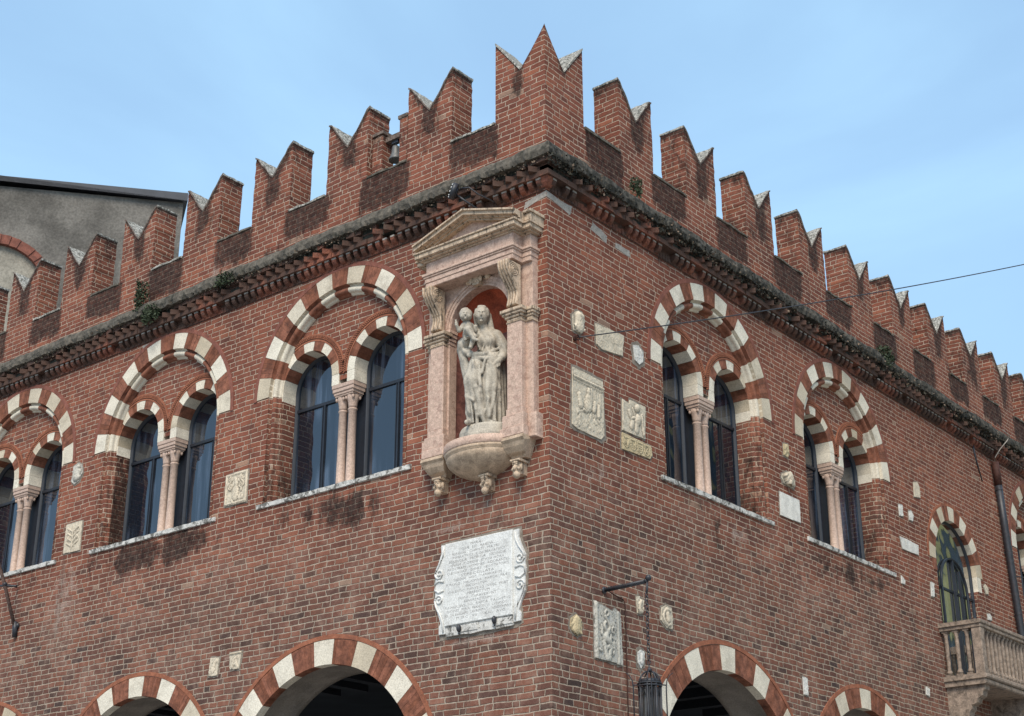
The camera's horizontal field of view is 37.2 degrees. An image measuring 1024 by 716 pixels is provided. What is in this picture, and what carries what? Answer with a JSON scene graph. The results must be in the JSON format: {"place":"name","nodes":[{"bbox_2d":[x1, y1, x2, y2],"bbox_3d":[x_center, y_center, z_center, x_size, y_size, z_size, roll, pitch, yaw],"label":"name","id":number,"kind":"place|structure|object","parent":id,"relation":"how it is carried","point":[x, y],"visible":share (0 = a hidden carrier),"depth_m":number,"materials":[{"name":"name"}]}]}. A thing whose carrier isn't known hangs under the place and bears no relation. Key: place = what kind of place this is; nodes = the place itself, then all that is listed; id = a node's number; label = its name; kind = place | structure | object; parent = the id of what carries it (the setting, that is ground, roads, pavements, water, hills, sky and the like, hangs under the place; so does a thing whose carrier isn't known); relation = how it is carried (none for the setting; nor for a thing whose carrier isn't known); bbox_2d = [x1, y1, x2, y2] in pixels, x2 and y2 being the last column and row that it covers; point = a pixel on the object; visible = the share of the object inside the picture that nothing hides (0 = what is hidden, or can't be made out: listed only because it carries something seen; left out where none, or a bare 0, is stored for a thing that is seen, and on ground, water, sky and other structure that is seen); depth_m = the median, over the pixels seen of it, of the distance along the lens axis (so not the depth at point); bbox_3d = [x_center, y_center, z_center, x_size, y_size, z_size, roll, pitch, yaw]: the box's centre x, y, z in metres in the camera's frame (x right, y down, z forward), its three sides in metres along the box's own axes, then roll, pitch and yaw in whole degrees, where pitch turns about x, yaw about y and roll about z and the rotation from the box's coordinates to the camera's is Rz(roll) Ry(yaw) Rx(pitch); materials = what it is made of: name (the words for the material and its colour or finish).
{"place":"outdoors","nodes":[
{"label":"outdoors","id":0,"kind":"place"},
{"bbox_2d":[0,175,187,330],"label":"grey plaster building","id":1,"kind":"structure","parent":0,"point":[51,220],"depth_m":46.78,"materials":[{"name":"paint"}]},
{"bbox_2d":[0,0,1023,378],"label":"sky","id":2,"kind":"structure","parent":0,"point":[894,129],"materials":[{"name":"blue"}]},
{"label":"ground","id":3,"kind":"structure","parent":0,"visible":0},
{"bbox_2d":[0,24,1023,715],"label":"brick palace","id":4,"kind":"structure","parent":3,"relation":"on","point":[304,578],"depth_m":22.06,"materials":[{"name":"red brick"}]},
{"bbox_2d":[0,563,19,636],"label":"pole holder","id":5,"kind":"object","parent":4,"relation":"attached to","point":[15,624],"visible":1,"depth_m":24.18,"materials":[{"name":"metal"}]},
{"bbox_2d":[0,385,75,578],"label":"window","id":6,"kind":"structure","parent":4,"relation":"in","point":[37,425],"depth_m":25.61,"materials":[{"name":"glass"}]},
{"bbox_2d":[63,520,83,554],"bbox_3d":[-6.899,2.820,23.936,0.475,0.531,0.047,-17,-28,36],"label":"relief panel","id":7,"kind":"object","parent":4,"relation":"attached to","point":[73,537],"visible":1,"depth_m":23.91,"materials":[{"name":"beige stone"}]},
{"bbox_2d":[71,461,83,485],"bbox_3d":[-6.965,1.838,24.373,0.336,0.407,0.073,-17,-28,36],"label":"carved fragment","id":8,"kind":"object","parent":4,"relation":"attached to","point":[78,472],"visible":1,"depth_m":24.33,"materials":[{"name":"grey stone"}]},
{"bbox_2d":[132,278,149,311],"bbox_3d":[-5.946,-0.980,24.372,0.345,0.597,0.213,-17,-28,36],"label":"wall plant","id":9,"kind":"object","parent":4,"relation":"on","point":[143,295],"depth_m":24.36,"materials":[{"name":"green plant"}]},
{"bbox_2d":[141,303,161,324],"bbox_3d":[-5.708,-0.685,23.986,0.512,0.374,0.141,-17,-28,36],"label":"wall plant","id":10,"kind":"object","parent":4,"relation":"attached to","point":[149,312],"depth_m":23.96,"materials":[{"name":"green plant"}]},
{"bbox_2d":[89,329,233,554],"bbox_3d":[-5.237,1.212,23.471,3.350,3.337,0.540,-17,-28,36],"label":"window","id":11,"kind":"structure","parent":4,"relation":"in","point":[170,399],"depth_m":23.60,"materials":[{"name":"glass"}]},
{"bbox_2d":[208,656,220,677],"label":"carved fragment","id":12,"kind":"object","parent":4,"relation":"attached to","point":[214,666],"visible":1,"depth_m":20.89,"materials":[{"name":"beige stone"}]},
{"bbox_2d":[214,270,234,287],"bbox_3d":[-4.359,-1.201,23.028,0.526,0.270,0.139,-17,-28,36],"label":"wall plant","id":13,"kind":"object","parent":4,"relation":"on","point":[219,283],"depth_m":22.98,"materials":[{"name":"green plant"}]},
{"bbox_2d":[229,649,243,671],"bbox_3d":[-3.753,4.105,20.660,0.288,0.283,0.050,-17,-28,36],"label":"carved fragment","id":14,"kind":"object","parent":4,"relation":"attached to","point":[235,659],"visible":1,"depth_m":20.64,"materials":[{"name":"beige stone"}]},
{"bbox_2d":[224,468,249,507],"bbox_3d":[-3.937,1.859,21.730,0.519,0.524,0.051,-17,-28,36],"label":"relief panel","id":15,"kind":"object","parent":4,"relation":"attached to","point":[236,487],"visible":1,"depth_m":21.70,"materials":[{"name":"beige stone"}]},
{"bbox_2d":[4,154,549,373],"bbox_3d":[-5.426,-0.770,23.876,15.207,0.165,0.184,-17,-28,36],"label":"ledge moss","id":16,"kind":"object","parent":4,"relation":"on","point":[342,237],"visible":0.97,"depth_m":22.15,"materials":[{"name":"green plant"}]},
{"bbox_2d":[254,261,425,509],"bbox_3d":[-2.286,0.304,21.256,3.350,3.337,0.540,-17,-28,36],"label":"window","id":17,"kind":"structure","parent":4,"relation":"in","point":[337,418],"depth_m":21.35,"materials":[{"name":"glass"}]},
{"bbox_2d":[388,139,398,163],"bbox_3d":[-1.679,-3.001,22.022,0.210,0.340,0.210,-17,-28,36],"label":"bell","id":18,"kind":"object","parent":4,"relation":"hanging from","point":[393,158],"visible":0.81,"depth_m":21.96,"materials":[{"name":"metal"}]},
{"bbox_2d":[448,182,496,207],"bbox_3d":[-0.499,-2.117,20.027,0.679,0.398,0.280,3,-22,-7],"label":"floodlight","id":19,"kind":"object","parent":4,"relation":"attached to","point":[453,193],"visible":0.96,"depth_m":19.96,"materials":[{"name":"black metal"}]},
{"bbox_2d":[412,207,544,496],"bbox_3d":[-0.385,-0.054,19.334,1.985,3.802,0.838,-17,-28,36],"label":"niche","id":20,"kind":"object","parent":4,"relation":"attached to","point":[470,258],"depth_m":19.27,"materials":[{"name":"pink stone"}]},
{"bbox_2d":[455,305,506,437],"bbox_3d":[-0.357,0.179,19.135,0.730,1.873,0.542,-7,-23,15],"label":"stone statue","id":21,"kind":"object","parent":20,"relation":"on","point":[483,371],"visible":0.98,"depth_m":19.04,"materials":[{"name":"beige stone"}]},
{"bbox_2d":[434,529,526,637],"bbox_3d":[-0.408,2.706,18.253,1.433,1.160,0.108,-17,-28,36],"label":"inscription plaque","id":22,"kind":"object","parent":4,"relation":"attached to","point":[480,583],"visible":1,"depth_m":18.21,"materials":[{"name":"white stone"}]},
{"bbox_2d":[568,612,582,638],"bbox_3d":[0.750,3.112,17.766,0.062,0.312,0.291,-17,-28,36],"label":"carved fragment","id":23,"kind":"object","parent":4,"relation":"attached to","point":[575,623],"visible":1,"depth_m":17.74,"materials":[{"name":"yellow stone"}]},
{"bbox_2d":[570,309,585,335],"bbox_3d":[0.859,-0.463,19.357,0.085,0.368,0.324,-17,-28,36],"label":"carved fragment","id":24,"kind":"object","parent":4,"relation":"attached to","point":[577,317],"visible":1,"depth_m":19.30,"materials":[{"name":"beige stone"}]},
{"bbox_2d":[569,364,605,443],"bbox_3d":[0.960,0.574,19.092,0.055,0.909,0.765,-17,-28,36],"label":"relief panel","id":25,"kind":"object","parent":4,"relation":"attached to","point":[587,409],"visible":1,"depth_m":19.06,"materials":[{"name":"beige stone"}]},
{"bbox_2d":[592,598,622,666],"bbox_3d":[1.156,3.295,18.234,0.058,0.756,0.606,-17,-28,36],"label":"relief panel","id":26,"kind":"object","parent":4,"relation":"attached to","point":[607,639],"visible":1,"depth_m":18.19,"materials":[{"name":"grey stone"}]},
{"bbox_2d":[594,322,623,356],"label":"stone slab","id":27,"kind":"structure","parent":4,"relation":"attached to","point":[613,343],"depth_m":19.81,"materials":[{"name":"beige stone"}]},
{"bbox_2d":[609,591,628,715],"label":"electric wire","id":28,"kind":"object","parent":4,"relation":"attached to","point":[626,651],"visible":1,"depth_m":18.42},
{"bbox_2d":[620,397,645,440],"bbox_3d":[1.599,0.781,19.853,0.061,0.519,0.600,-17,-28,36],"label":"relief panel","id":29,"kind":"object","parent":4,"relation":"attached to","point":[633,415],"visible":1,"depth_m":19.82,"materials":[{"name":"beige stone"}]},
{"bbox_2d":[629,177,642,198],"bbox_3d":[1.721,-2.351,21.076,0.151,0.340,0.293,-17,-28,36],"label":"wall plant","id":30,"kind":"object","parent":4,"relation":"on","point":[637,189],"depth_m":21.06,"materials":[{"name":"green plant"}]},
{"bbox_2d":[620,431,652,459],"bbox_3d":[1.620,1.153,19.745,0.041,0.239,0.746,-17,-28,36],"label":"relief panel","id":31,"kind":"object","parent":4,"relation":"attached to","point":[630,444],"visible":1,"depth_m":19.70,"materials":[{"name":"yellow stone"}]},
{"bbox_2d":[602,575,672,715],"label":"hanging lantern","id":32,"kind":"object","parent":4,"relation":"attached to","point":[650,697],"visible":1,"depth_m":17.50,"materials":[{"name":"black metal"}]},
{"bbox_2d":[631,341,644,369],"bbox_3d":[1.689,-0.040,20.329,0.038,0.414,0.335,-17,-28,36],"label":"carved fragment","id":33,"kind":"object","parent":4,"relation":"attached to","point":[637,353],"visible":1,"depth_m":20.30,"materials":[{"name":"white stone"}]},
{"bbox_2d":[635,593,644,615],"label":"carved fragment","id":34,"kind":"object","parent":4,"relation":"attached to","point":[639,603],"visible":1,"depth_m":18.89,"materials":[{"name":"beige stone"}]},
{"bbox_2d":[635,647,645,672],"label":"carved fragment","id":35,"kind":"object","parent":4,"relation":"attached to","point":[640,658],"visible":1,"depth_m":18.63,"materials":[{"name":"white stone"}]},
{"bbox_2d":[659,603,673,630],"bbox_3d":[1.974,3.277,19.331,0.060,0.358,0.327,-17,-28,36],"label":"carved fragment","id":36,"kind":"object","parent":4,"relation":"attached to","point":[666,618],"visible":1,"depth_m":19.29,"materials":[{"name":"beige stone"}]},
{"bbox_2d":[647,278,774,525],"bbox_3d":[2.696,0.533,21.847,0.540,3.337,3.350,-17,-28,36],"label":"window","id":37,"kind":"structure","parent":4,"relation":"in","point":[714,445],"depth_m":22.09,"materials":[{"name":"glass"}]},
{"bbox_2d":[545,147,1023,457],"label":"ledge moss","id":38,"kind":"object","parent":4,"relation":"attached to","point":[695,250],"visible":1,"depth_m":23.04,"materials":[{"name":"green plant"}]},
{"bbox_2d":[782,442,789,458],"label":"carved fragment","id":39,"kind":"object","parent":4,"relation":"attached to","point":[785,449],"visible":1,"depth_m":22.98,"materials":[{"name":"yellow stone"}]},
{"bbox_2d":[780,470,795,490],"bbox_3d":[4.165,1.806,22.809,0.113,0.282,0.471,-17,-28,36],"label":"carved fragment","id":40,"kind":"object","parent":4,"relation":"attached to","point":[787,478],"visible":1,"depth_m":22.72,"materials":[{"name":"beige stone"}]},
{"bbox_2d":[778,491,800,523],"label":"stone slab","id":41,"kind":"structure","parent":4,"relation":"attached to","point":[789,507],"depth_m":22.63,"materials":[{"name":"white stone"}]},
{"bbox_2d":[573,264,1023,340],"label":"street cable","id":42,"kind":"object","parent":4,"relation":"attached to","point":[576,336],"visible":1,"depth_m":21.28,"materials":[{"name":"black metal"}]},
{"bbox_2d":[801,675,808,696],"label":"stone fragment","id":43,"kind":"object","parent":4,"relation":"attached to","point":[805,688],"visible":1,"depth_m":21.70,"materials":[{"name":"white stone"}]},
{"bbox_2d":[792,358,896,576],"bbox_3d":[5.171,1.678,24.677,0.539,3.336,3.350,-17,-28,36],"label":"window","id":44,"kind":"structure","parent":4,"relation":"in","point":[846,500],"depth_m":24.98,"materials":[{"name":"glass"}]},
{"bbox_2d":[876,344,894,367],"bbox_3d":[6.498,-0.031,26.374,0.146,0.440,0.678,-17,-28,36],"label":"wall plant","id":45,"kind":"object","parent":4,"relation":"on","point":[887,351],"depth_m":26.33,"materials":[{"name":"green plant"}]},
{"bbox_2d":[897,503,902,517],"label":"stone fragment","id":46,"kind":"object","parent":4,"relation":"attached to","point":[900,510],"visible":1,"depth_m":25.74,"materials":[{"name":"white stone"}]},
{"bbox_2d":[900,574,904,585],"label":"stone fragment","id":47,"kind":"object","parent":4,"relation":"attached to","point":[902,580],"visible":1,"depth_m":25.13,"materials":[{"name":"white stone"}]},
{"bbox_2d":[899,536,918,555],"bbox_3d":[6.704,3.178,25.694,0.037,0.219,0.730,-17,-28,36],"label":"stone fragment","id":48,"kind":"object","parent":4,"relation":"attached to","point":[907,545],"visible":1,"depth_m":25.66,"materials":[{"name":"white stone"}]},
{"bbox_2d":[908,509,913,522],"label":"stone fragment","id":49,"kind":"object","parent":4,"relation":"attached to","point":[910,516],"visible":1,"depth_m":26.02,"materials":[{"name":"white stone"}]},
{"bbox_2d":[913,481,919,498],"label":"stone fragment","id":50,"kind":"object","parent":4,"relation":"attached to","point":[916,490],"visible":1,"depth_m":26.48,"materials":[{"name":"beige stone"}]},
{"bbox_2d":[925,686,929,698],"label":"stone fragment","id":51,"kind":"object","parent":4,"relation":"attached to","point":[927,691],"visible":1,"depth_m":24.85,"materials":[{"name":"white stone"}]},
{"bbox_2d":[930,581,934,597],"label":"stone fragment","id":52,"kind":"object","parent":4,"relation":"attached to","point":[932,590],"visible":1,"depth_m":25.98,"materials":[{"name":"white stone"}]},
{"bbox_2d":[927,503,983,675],"bbox_3d":[7.787,4.191,26.982,0.313,3.245,2.330,-17,-28,36],"label":"balcony window","id":53,"kind":"structure","parent":4,"relation":"in","point":[952,548],"depth_m":27.15,"materials":[{"name":"glass"}]},
{"bbox_2d":[972,445,982,480],"bbox_3d":[8.882,2.008,29.061,0.040,0.661,0.299,-17,-28,36],"label":"dark strip","id":54,"kind":"object","parent":4,"relation":"attached to","point":[973,448],"visible":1,"depth_m":29.05,"materials":[{"name":"black metal"}]},
{"bbox_2d":[983,583,988,594],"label":"stone fragment","id":55,"kind":"object","parent":4,"relation":"attached to","point":[985,588],"visible":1,"depth_m":27.87,"materials":[{"name":"beige stone"}]},
{"bbox_2d":[986,613,991,620],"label":"stone fragment","id":56,"kind":"object","parent":4,"relation":"attached to","point":[989,617],"visible":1,"depth_m":27.67,"materials":[{"name":"white stone"}]},
{"bbox_2d":[991,430,1023,635],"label":"drainpipe","id":57,"kind":"object","parent":4,"relation":"attached to","point":[1018,615],"visible":1,"depth_m":29.01,"materials":[{"name":"black metal"}]},
{"bbox_2d":[1009,480,1023,599],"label":"window","id":58,"kind":"structure","parent":4,"relation":"in","point":[1016,507],"depth_m":30.48,"materials":[{"name":"stone"}]}
]}

